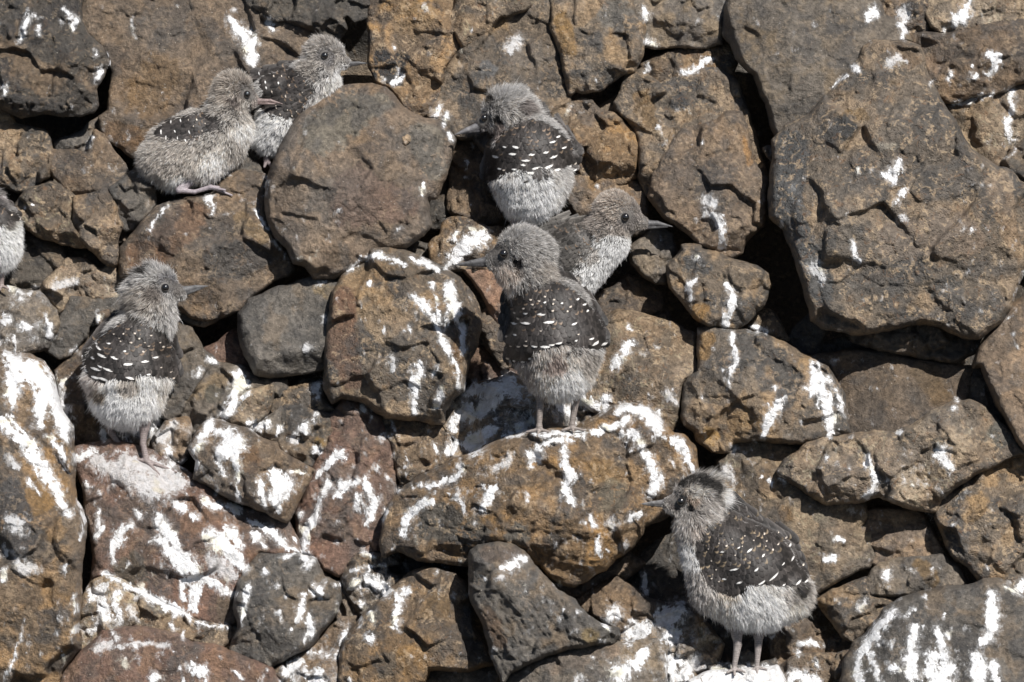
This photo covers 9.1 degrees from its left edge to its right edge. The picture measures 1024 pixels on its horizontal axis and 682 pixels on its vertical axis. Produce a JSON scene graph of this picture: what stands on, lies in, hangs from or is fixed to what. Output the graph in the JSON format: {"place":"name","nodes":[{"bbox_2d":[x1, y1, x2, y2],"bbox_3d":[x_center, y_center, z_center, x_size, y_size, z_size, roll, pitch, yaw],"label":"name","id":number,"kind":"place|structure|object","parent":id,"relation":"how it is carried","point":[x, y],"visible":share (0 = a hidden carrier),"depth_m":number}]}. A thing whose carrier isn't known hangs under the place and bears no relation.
{"place":"outdoors","nodes":[
{"label":"outdoors","id":0,"kind":"place"},
{"bbox_2d":[0,20,1023,681],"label":"ground","id":1,"kind":"structure","parent":0,"point":[766,248],"depth_m":9.20},
{"bbox_2d":[0,349,86,681],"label":"rock","id":2,"kind":"object","parent":1,"relation":"on","point":[43,528],"visible":1,"depth_m":8.66},
{"bbox_2d":[0,285,59,353],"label":"rock","id":3,"kind":"object","parent":2,"relation":"on","point":[29,321],"visible":0.98,"depth_m":8.93},
{"bbox_2d":[0,188,26,290],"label":"chick","id":4,"kind":"object","parent":3,"relation":"on","point":[11,238],"visible":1,"depth_m":8.93},
{"bbox_2d":[4,236,66,290],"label":"rock","id":5,"kind":"object","parent":3,"relation":"on","point":[40,261],"visible":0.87,"depth_m":9.00},
{"bbox_2d":[60,625,280,681],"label":"rock","id":6,"kind":"object","parent":1,"relation":"on","point":[136,653],"visible":1,"depth_m":8.66},
{"bbox_2d":[79,573,233,648],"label":"rock","id":7,"kind":"object","parent":6,"relation":"on","point":[109,601],"visible":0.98,"depth_m":8.73},
{"bbox_2d":[74,439,301,625],"bbox_3d":[-0.450,0.258,8.844,0.324,0.219,0.278,0,20,0],"label":"rock","id":8,"kind":"object","parent":7,"relation":"on","point":[181,539],"visible":1,"depth_m":8.78},
{"bbox_2d":[54,325,110,445],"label":"rock","id":9,"kind":"object","parent":8,"relation":"on","point":[72,396],"visible":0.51,"depth_m":8.91},
{"bbox_2d":[45,296,119,359],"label":"rock","id":10,"kind":"object","parent":9,"relation":"on","point":[78,314],"visible":0.9,"depth_m":8.95},
{"bbox_2d":[39,257,123,314],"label":"rock","id":11,"kind":"object","parent":10,"relation":"on","point":[68,278],"visible":0.95,"depth_m":8.97},
{"bbox_2d":[66,250,104,267],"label":"rock","id":12,"kind":"object","parent":11,"relation":"on","point":[93,258],"visible":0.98,"depth_m":9.05},
{"bbox_2d":[71,188,123,266],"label":"rock","id":13,"kind":"object","parent":11,"relation":"on","point":[98,224],"visible":1,"depth_m":8.98},
{"bbox_2d":[14,181,86,248],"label":"rock","id":14,"kind":"object","parent":13,"relation":"on","point":[45,209],"visible":1,"depth_m":9.00},
{"bbox_2d":[0,110,52,193],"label":"rock","id":15,"kind":"object","parent":14,"relation":"on","point":[25,157],"visible":1,"depth_m":9.04},
{"bbox_2d":[0,0,109,118],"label":"rock","id":16,"kind":"object","parent":15,"relation":"on","point":[54,60],"visible":1,"depth_m":9.06},
{"bbox_2d":[50,129,128,194],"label":"rock","id":17,"kind":"object","parent":13,"relation":"on","point":[100,163],"visible":1,"depth_m":9.04},
{"bbox_2d":[52,117,100,151],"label":"rock","id":18,"kind":"object","parent":17,"relation":"on","point":[80,140],"visible":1,"depth_m":9.09},
{"bbox_2d":[95,309,109,325],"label":"rock","id":19,"kind":"object","parent":9,"relation":"on","point":[101,316],"visible":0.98,"depth_m":8.93},
{"bbox_2d":[115,416,163,448],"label":"rock","id":20,"kind":"object","parent":8,"relation":"on","point":[134,437],"visible":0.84,"depth_m":8.90},
{"bbox_2d":[159,321,218,419],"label":"rock","id":21,"kind":"object","parent":20,"relation":"on","point":[198,360],"visible":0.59,"depth_m":8.92},
{"bbox_2d":[177,312,218,327],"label":"rock","id":22,"kind":"object","parent":21,"relation":"on","point":[184,318],"visible":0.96,"depth_m":8.97},
{"bbox_2d":[77,256,206,474],"bbox_3d":[-0.520,0.026,8.848,0.162,0.284,0.164,8,22,22],"label":"chick","id":23,"kind":"object","parent":8,"relation":"on","point":[132,367],"visible":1,"depth_m":8.82},
{"bbox_2d":[151,416,192,464],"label":"rock","id":24,"kind":"object","parent":8,"relation":"on","point":[171,438],"visible":1,"depth_m":8.87},
{"bbox_2d":[188,418,315,522],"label":"rock","id":25,"kind":"object","parent":8,"relation":"on","point":[246,466],"visible":1,"depth_m":8.79},
{"bbox_2d":[180,362,288,435],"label":"rock","id":26,"kind":"object","parent":25,"relation":"on","point":[219,387],"visible":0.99,"depth_m":8.89},
{"bbox_2d":[203,327,250,370],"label":"rock","id":27,"kind":"object","parent":26,"relation":"on","point":[226,348],"visible":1,"depth_m":8.96},
{"bbox_2d":[217,384,274,427],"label":"rock","id":28,"kind":"object","parent":26,"relation":"on","point":[257,403],"visible":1,"depth_m":8.87},
{"bbox_2d":[268,380,334,414],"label":"rock","id":29,"kind":"object","parent":28,"relation":"on","point":[310,394],"visible":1,"depth_m":8.90},
{"bbox_2d":[237,276,337,378],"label":"rock","id":30,"kind":"object","parent":26,"relation":"on","point":[281,330],"visible":1,"depth_m":8.90},
{"bbox_2d":[118,169,295,321],"bbox_3d":[-0.439,-0.135,9.010,0.251,0.184,0.215,-10,22,-26],"label":"rock","id":31,"kind":"object","parent":30,"relation":"on","point":[230,253],"visible":0.81,"depth_m":8.96},
{"bbox_2d":[118,230,133,246],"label":"rock","id":32,"kind":"object","parent":31,"relation":"on","point":[124,236],"visible":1,"depth_m":9.03},
{"bbox_2d":[108,168,156,231],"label":"rock","id":33,"kind":"object","parent":32,"relation":"on","point":[133,194],"visible":1,"depth_m":9.02},
{"bbox_2d":[134,68,281,195],"bbox_3d":[-0.428,-0.290,9.014,0.214,0.185,0.108,-5,21,-13],"label":"chick","id":34,"kind":"object","parent":31,"relation":"on","point":[211,141],"visible":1,"depth_m":9.00},
{"bbox_2d":[224,156,262,175],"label":"rock","id":35,"kind":"object","parent":31,"relation":"on","point":[251,164],"visible":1,"depth_m":9.05},
{"bbox_2d":[264,83,456,279],"bbox_3d":[-0.213,-0.232,9.024,0.270,0.235,0.302,0,20,0],"label":"rock","id":36,"kind":"object","parent":30,"relation":"on","point":[352,180],"visible":1,"depth_m":8.94},
{"bbox_2d":[249,33,366,167],"bbox_3d":[-0.292,-0.344,9.056,0.178,0.187,0.096,-4,20,-11],"label":"chick","id":37,"kind":"object","parent":36,"relation":"on","point":[307,79],"visible":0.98,"depth_m":9.03},
{"bbox_2d":[402,134,410,145],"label":"pebble","id":38,"kind":"object","parent":36,"relation":"on","point":[406,139],"visible":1,"depth_m":8.97},
{"bbox_2d":[366,0,459,116],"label":"rock","id":39,"kind":"object","parent":36,"relation":"on","point":[413,46],"visible":1,"depth_m":9.10},
{"bbox_2d":[429,176,448,229],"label":"rock","id":40,"kind":"object","parent":36,"relation":"on","point":[439,213],"visible":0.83,"depth_m":9.06},
{"bbox_2d":[249,406,282,441],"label":"rock","id":41,"kind":"object","parent":25,"relation":"on","point":[268,427],"visible":1,"depth_m":8.86},
{"bbox_2d":[82,0,316,160],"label":"rock","id":42,"kind":"object","parent":1,"relation":"on","point":[166,58],"visible":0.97,"depth_m":9.12},
{"bbox_2d":[244,0,369,40],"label":"rock","id":43,"kind":"object","parent":1,"relation":"on","point":[329,18],"visible":0.99,"depth_m":9.12},
{"bbox_2d":[274,615,356,681],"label":"rock","id":44,"kind":"object","parent":1,"relation":"on","point":[317,661],"visible":1,"depth_m":8.71},
{"bbox_2d":[229,552,341,667],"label":"rock","id":45,"kind":"object","parent":44,"relation":"on","point":[285,606],"visible":1,"depth_m":8.71},
{"bbox_2d":[225,624,236,648],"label":"rock","id":46,"kind":"object","parent":45,"relation":"on","point":[234,627],"visible":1,"depth_m":8.75},
{"bbox_2d":[323,571,359,623],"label":"rock","id":47,"kind":"object","parent":44,"relation":"on","point":[346,608],"visible":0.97,"depth_m":8.78},
{"bbox_2d":[338,566,493,681],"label":"rock","id":48,"kind":"object","parent":1,"relation":"on","point":[416,625],"visible":1,"depth_m":8.68},
{"bbox_2d":[340,552,404,615],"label":"rock","id":49,"kind":"object","parent":48,"relation":"on","point":[367,580],"visible":0.99,"depth_m":8.77},
{"bbox_2d":[294,399,397,577],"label":"rock","id":50,"kind":"object","parent":49,"relation":"on","point":[351,490],"visible":0.98,"depth_m":8.82},
{"bbox_2d":[278,404,332,466],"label":"rock","id":51,"kind":"object","parent":50,"relation":"on","point":[306,431],"visible":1,"depth_m":8.87},
{"bbox_2d":[382,417,452,489],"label":"rock","id":52,"kind":"object","parent":50,"relation":"on","point":[418,448],"visible":0.94,"depth_m":8.86},
{"bbox_2d":[323,247,483,424],"bbox_3d":[-0.151,-0.017,8.938,0.224,0.224,0.301,0,20,0],"label":"rock","id":53,"kind":"object","parent":52,"relation":"on","point":[404,327],"visible":1,"depth_m":8.86},
{"bbox_2d":[407,241,428,258],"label":"rock","id":54,"kind":"object","parent":53,"relation":"on","point":[420,248],"visible":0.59,"depth_m":9.03},
{"bbox_2d":[388,558,467,583],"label":"rock","id":55,"kind":"object","parent":48,"relation":"on","point":[407,565],"visible":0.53,"depth_m":8.82},
{"bbox_2d":[427,665,499,681],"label":"rock","id":56,"kind":"object","parent":1,"relation":"on","point":[488,674],"visible":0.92,"depth_m":8.71},
{"bbox_2d":[426,0,571,192],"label":"rock","id":57,"kind":"object","parent":1,"relation":"on","point":[522,48],"visible":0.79,"depth_m":9.09},
{"bbox_2d":[451,0,533,47],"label":"rock","id":58,"kind":"object","parent":57,"relation":"on","point":[472,21],"visible":1,"depth_m":9.11},
{"bbox_2d":[506,638,669,681],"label":"rock","id":59,"kind":"object","parent":1,"relation":"on","point":[642,660],"visible":1,"depth_m":8.64},
{"bbox_2d":[468,541,620,681],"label":"rock","id":60,"kind":"object","parent":59,"relation":"on","point":[527,611],"visible":1,"depth_m":8.62},
{"bbox_2d":[618,596,724,673],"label":"rock","id":61,"kind":"object","parent":1,"relation":"on","point":[687,632],"visible":0.92,"depth_m":8.75},
{"bbox_2d":[576,575,668,631],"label":"rock","id":62,"kind":"object","parent":61,"relation":"on","point":[621,603],"visible":0.97,"depth_m":8.78},
{"bbox_2d":[545,552,645,598],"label":"rock","id":63,"kind":"object","parent":62,"relation":"on","point":[627,565],"visible":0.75,"depth_m":8.82},
{"bbox_2d":[379,402,698,587],"bbox_3d":[0.038,0.204,8.819,0.441,0.222,0.286,0,20,0],"label":"rock","id":64,"kind":"object","parent":63,"relation":"on","point":[567,508],"visible":0.97,"depth_m":8.73},
{"bbox_2d":[442,371,596,458],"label":"rock","id":65,"kind":"object","parent":64,"relation":"on","point":[480,414],"visible":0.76,"depth_m":8.88},
{"bbox_2d":[466,344,518,387],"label":"rock","id":66,"kind":"object","parent":65,"relation":"on","point":[483,366],"visible":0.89,"depth_m":8.96},
{"bbox_2d":[480,307,511,369],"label":"rock","id":67,"kind":"object","parent":66,"relation":"on","point":[494,346],"visible":0.63,"depth_m":8.95},
{"bbox_2d":[463,269,501,323],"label":"rock","id":68,"kind":"object","parent":67,"relation":"on","point":[486,285],"visible":0.58,"depth_m":8.97},
{"bbox_2d":[427,216,504,272],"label":"rock","id":69,"kind":"object","parent":68,"relation":"on","point":[458,239],"visible":0.81,"depth_m":8.99},
{"bbox_2d":[446,140,503,225],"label":"rock","id":70,"kind":"object","parent":69,"relation":"on","point":[469,196],"visible":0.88,"depth_m":9.05},
{"bbox_2d":[455,79,583,226],"bbox_3d":[0.022,-0.264,8.993,0.162,0.219,0.141,18,26,40],"label":"chick","id":71,"kind":"object","parent":69,"relation":"on","point":[531,161],"visible":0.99,"depth_m":8.96},
{"bbox_2d":[455,221,610,433],"bbox_3d":[0.045,-0.027,8.776,0.203,0.279,0.145,16,25,37],"label":"chick","id":72,"kind":"object","parent":64,"relation":"on","point":[553,335],"visible":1,"depth_m":8.74},
{"bbox_2d":[579,309,696,430],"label":"rock","id":73,"kind":"object","parent":64,"relation":"on","point":[651,361],"visible":0.87,"depth_m":8.88},
{"bbox_2d":[539,188,672,293],"bbox_3d":[0.125,-0.133,8.959,0.198,0.171,0.092,-3,20,-9],"label":"chick","id":74,"kind":"object","parent":73,"relation":"on","point":[595,244],"visible":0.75,"depth_m":8.93},
{"bbox_2d":[593,273,674,321],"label":"rock","id":75,"kind":"object","parent":73,"relation":"on","point":[628,291],"visible":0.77,"depth_m":9.01},
{"bbox_2d":[628,228,677,284],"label":"rock","id":76,"kind":"object","parent":75,"relation":"on","point":[653,253],"visible":0.97,"depth_m":8.99},
{"bbox_2d":[565,173,650,236],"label":"rock","id":77,"kind":"object","parent":76,"relation":"on","point":[586,190],"visible":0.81,"depth_m":9.03},
{"bbox_2d":[568,97,637,184],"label":"rock","id":78,"kind":"object","parent":77,"relation":"on","point":[607,140],"visible":0.98,"depth_m":9.04},
{"bbox_2d":[549,0,645,95],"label":"rock","id":79,"kind":"object","parent":78,"relation":"on","point":[600,45],"visible":1,"depth_m":9.09},
{"bbox_2d":[667,652,696,681],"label":"rock","id":80,"kind":"object","parent":1,"relation":"on","point":[680,670],"visible":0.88,"depth_m":8.72},
{"bbox_2d":[626,533,767,662],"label":"rock","id":81,"kind":"object","parent":1,"relation":"on","point":[657,576],"visible":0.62,"depth_m":8.85},
{"bbox_2d":[687,665,786,681],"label":"rock","id":82,"kind":"object","parent":1,"relation":"on","point":[773,673],"visible":1,"depth_m":8.70},
{"bbox_2d":[642,464,817,675],"bbox_3d":[0.308,0.303,8.714,0.222,0.273,0.156,17,26,40],"label":"chick","id":83,"kind":"object","parent":82,"relation":"on","point":[744,566],"visible":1,"depth_m":8.68},
{"bbox_2d":[707,657,777,669],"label":"rock","id":84,"kind":"object","parent":82,"relation":"on","point":[768,662],"visible":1,"depth_m":8.73},
{"bbox_2d":[779,652,835,681],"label":"rock","id":85,"kind":"object","parent":1,"relation":"on","point":[810,667],"visible":1,"depth_m":8.73},
{"bbox_2d":[766,618,826,664],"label":"rock","id":86,"kind":"object","parent":85,"relation":"on","point":[806,635],"visible":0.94,"depth_m":8.77},
{"bbox_2d":[826,634,850,652],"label":"rock","id":87,"kind":"object","parent":85,"relation":"on","point":[836,643],"visible":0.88,"depth_m":8.78},
{"bbox_2d":[815,576,897,642],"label":"rock","id":88,"kind":"object","parent":87,"relation":"on","point":[851,610],"visible":0.9,"depth_m":8.76},
{"bbox_2d":[716,441,875,596],"bbox_3d":[0.392,0.236,8.864,0.196,0.193,0.250,-10,22,-26],"label":"rock","id":89,"kind":"object","parent":88,"relation":"on","point":[835,543],"visible":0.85,"depth_m":8.80},
{"bbox_2d":[679,326,850,453],"bbox_3d":[0.350,0.064,8.903,0.237,0.161,0.235,0,20,0],"label":"rock","id":90,"kind":"object","parent":89,"relation":"on","point":[741,385],"visible":1,"depth_m":8.84},
{"bbox_2d":[666,243,771,329],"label":"rock","id":91,"kind":"object","parent":90,"relation":"on","point":[710,288],"visible":1,"depth_m":8.91},
{"bbox_2d":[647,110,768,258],"bbox_3d":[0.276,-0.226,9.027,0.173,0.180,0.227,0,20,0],"label":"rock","id":92,"kind":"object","parent":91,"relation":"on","point":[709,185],"visible":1,"depth_m":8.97},
{"bbox_2d":[613,67,768,196],"bbox_3d":[0.254,-0.295,9.099,0.221,0.172,0.226,0,20,0],"label":"rock","id":93,"kind":"object","parent":92,"relation":"on","point":[656,114],"visible":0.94,"depth_m":9.07},
{"bbox_2d":[598,93,628,124],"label":"rock","id":94,"kind":"object","parent":93,"relation":"on","point":[607,105],"visible":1,"depth_m":9.13},
{"bbox_2d":[640,43,737,81],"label":"rock","id":95,"kind":"object","parent":93,"relation":"on","point":[664,65],"visible":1,"depth_m":9.12},
{"bbox_2d":[634,0,725,49],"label":"rock","id":96,"kind":"object","parent":95,"relation":"on","point":[692,24],"visible":1,"depth_m":9.12},
{"bbox_2d":[762,145,771,161],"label":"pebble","id":97,"kind":"object","parent":93,"relation":"on","point":[767,150],"visible":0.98,"depth_m":9.04},
{"bbox_2d":[745,306,789,341],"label":"rock","id":98,"kind":"object","parent":90,"relation":"on","point":[766,320],"visible":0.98,"depth_m":8.94},
{"bbox_2d":[866,553,966,597],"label":"rock","id":99,"kind":"object","parent":88,"relation":"on","point":[897,577],"visible":0.92,"depth_m":8.77},
{"bbox_2d":[861,505,969,582],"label":"rock","id":100,"kind":"object","parent":99,"relation":"on","point":[896,531],"visible":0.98,"depth_m":8.81},
{"bbox_2d":[776,399,1023,512],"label":"rock","id":101,"kind":"object","parent":100,"relation":"on","point":[929,461],"visible":1,"depth_m":8.78},
{"bbox_2d":[810,348,973,432],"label":"rock","id":102,"kind":"object","parent":101,"relation":"on","point":[885,391],"visible":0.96,"depth_m":8.89},
{"bbox_2d":[847,325,981,362],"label":"rock","id":103,"kind":"object","parent":102,"relation":"on","point":[924,342],"visible":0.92,"depth_m":8.90},
{"bbox_2d":[767,39,1023,339],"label":"rock","id":104,"kind":"object","parent":103,"relation":"on","point":[895,200],"visible":1,"depth_m":8.88},
{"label":"rock","id":105,"kind":"object","parent":102,"relation":"on","visible":0},
{"bbox_2d":[787,313,829,354],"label":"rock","id":106,"kind":"object","parent":105,"relation":"on","point":[806,335],"visible":0.77,"depth_m":8.97},
{"bbox_2d":[834,649,848,679],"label":"rock","id":107,"kind":"object","parent":85,"relation":"on","point":[839,656],"visible":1,"depth_m":8.72},
{"bbox_2d":[721,0,912,135],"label":"rock","id":108,"kind":"object","parent":1,"relation":"on","point":[796,59],"visible":0.93,"depth_m":9.04},
{"bbox_2d":[839,577,1023,681],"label":"rock","id":109,"kind":"object","parent":1,"relation":"on","point":[972,632],"visible":1,"depth_m":8.64},
{"bbox_2d":[934,456,1023,593],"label":"rock","id":110,"kind":"object","parent":1,"relation":"on","point":[979,519],"visible":0.98,"depth_m":8.77},
{"bbox_2d":[972,295,1023,449],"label":"rock","id":111,"kind":"object","parent":110,"relation":"on","point":[998,359],"visible":1,"depth_m":8.85},
{"bbox_2d":[969,368,1006,425],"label":"rock","id":112,"kind":"object","parent":111,"relation":"on","point":[979,391],"visible":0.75,"depth_m":8.90},
{"bbox_2d":[945,83,1023,166],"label":"rock","id":113,"kind":"object","parent":1,"relation":"on","point":[992,127],"visible":0.81,"depth_m":9.07},
{"bbox_2d":[910,18,1023,103],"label":"rock","id":114,"kind":"object","parent":113,"relation":"on","point":[987,59],"visible":0.98,"depth_m":9.08},
{"bbox_2d":[880,0,929,32],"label":"rock","id":115,"kind":"object","parent":114,"relation":"on","point":[910,15],"visible":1,"depth_m":9.13},
{"bbox_2d":[925,0,1023,32],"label":"rock","id":116,"kind":"object","parent":114,"relation":"on","point":[943,16],"visible":1,"depth_m":9.12},
{"bbox_2d":[1000,138,1023,181],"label":"rock","id":117,"kind":"object","parent":1,"relation":"on","point":[1013,159],"visible":0.89,"depth_m":9.03},
{"bbox_2d":[738,649,754,665],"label":"rock","id":118,"kind":"object","parent":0,"point":[747,657],"visible":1,"depth_m":8.74}
]}

